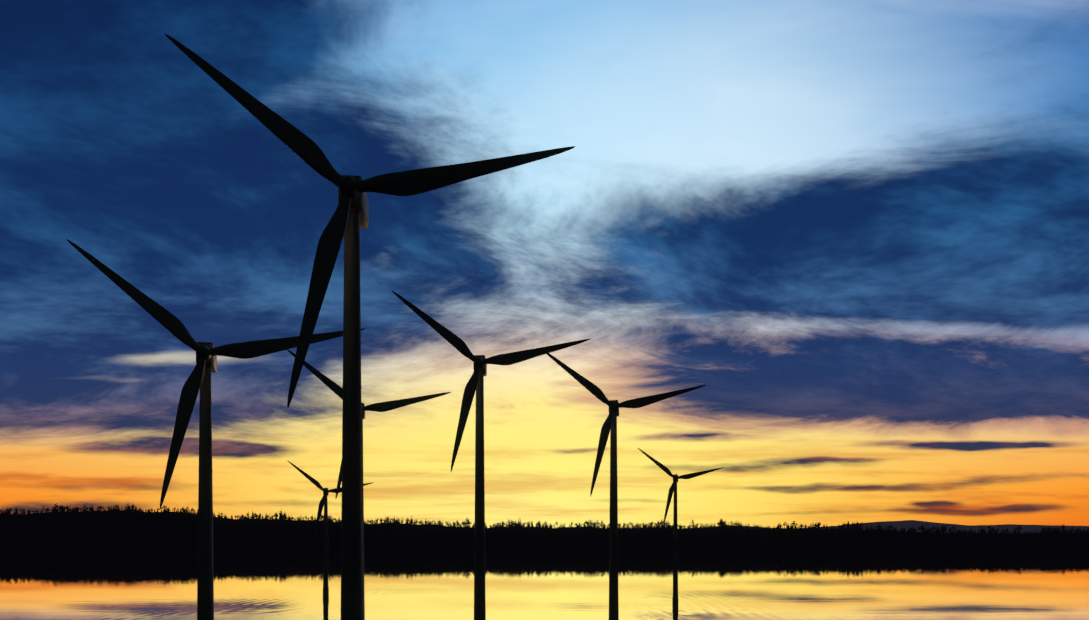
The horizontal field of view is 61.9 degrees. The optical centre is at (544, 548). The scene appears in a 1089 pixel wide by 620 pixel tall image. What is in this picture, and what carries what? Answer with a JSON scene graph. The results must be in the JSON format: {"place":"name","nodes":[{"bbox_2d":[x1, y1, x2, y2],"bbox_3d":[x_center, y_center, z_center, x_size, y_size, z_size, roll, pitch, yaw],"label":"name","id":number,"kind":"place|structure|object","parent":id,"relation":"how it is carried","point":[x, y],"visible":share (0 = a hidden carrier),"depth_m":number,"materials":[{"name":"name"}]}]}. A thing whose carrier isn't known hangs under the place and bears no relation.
{"place":"outdoors","nodes":[
{"label":"outdoors","id":0,"kind":"place"},
{"bbox_2d":[0,558,1088,619],"bbox_3d":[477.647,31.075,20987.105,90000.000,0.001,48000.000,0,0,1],"label":"lake water","id":1,"kind":"structure","parent":0,"point":[578,588],"depth_m":682.94,"materials":[{"name":"liquid"}]},
{"bbox_2d":[66,239,365,619],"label":"turbine","id":2,"kind":"object","parent":1,"relation":"in","point":[207,354],"visible":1,"depth_m":169.56,"materials":[{"name":"paint"}]},
{"bbox_2d":[288,461,373,597],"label":"turbine","id":3,"kind":"object","parent":1,"relation":"in","point":[323,500],"visible":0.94,"depth_m":564.41,"materials":[{"name":"paint"}]},
{"bbox_2d":[287,349,450,619],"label":"turbine","id":4,"kind":"object","parent":1,"relation":"in","point":[335,388],"visible":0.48,"depth_m":290.79,"materials":[{"name":"paint"}]},
{"bbox_2d":[165,34,575,619],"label":"turbine","id":5,"kind":"object","parent":1,"relation":"in","point":[349,219],"visible":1,"depth_m":118.16,"materials":[{"name":"paint"}]},
{"bbox_2d":[391,290,589,619],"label":"turbine","id":6,"kind":"object","parent":1,"relation":"in","point":[476,379],"visible":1,"depth_m":239.15,"materials":[{"name":"paint"}]},
{"bbox_2d":[547,353,704,619],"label":"turbine","id":7,"kind":"object","parent":1,"relation":"in","point":[609,425],"visible":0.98,"depth_m":292.39,"materials":[{"name":"paint"}]},
{"bbox_2d":[638,448,723,607],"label":"turbine","id":8,"kind":"object","parent":1,"relation":"in","point":[673,487],"visible":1,"depth_m":472.54,"materials":[{"name":"paint"}]},
{"bbox_2d":[0,510,1088,557],"bbox_3d":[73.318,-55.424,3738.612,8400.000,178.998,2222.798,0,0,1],"label":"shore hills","id":9,"kind":"structure","parent":0,"point":[135,536],"depth_m":3112.32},
{"bbox_2d":[0,502,1088,557],"bbox_3d":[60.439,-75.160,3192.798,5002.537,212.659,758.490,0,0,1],"label":"shore forest","id":10,"kind":"object","parent":9,"relation":"on","point":[722,524],"visible":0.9,"depth_m":3270.87,"materials":[{"name":"black plant"}]},
{"bbox_2d":[0,0,1088,528],"label":"sky","id":11,"kind":"structure","parent":0,"point":[861,226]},
{"bbox_2d":[683,520,1088,533],"bbox_3d":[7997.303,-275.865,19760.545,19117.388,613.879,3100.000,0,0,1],"label":"hills","id":12,"kind":"structure","parent":0,"point":[907,524],"depth_m":18724.32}
]}

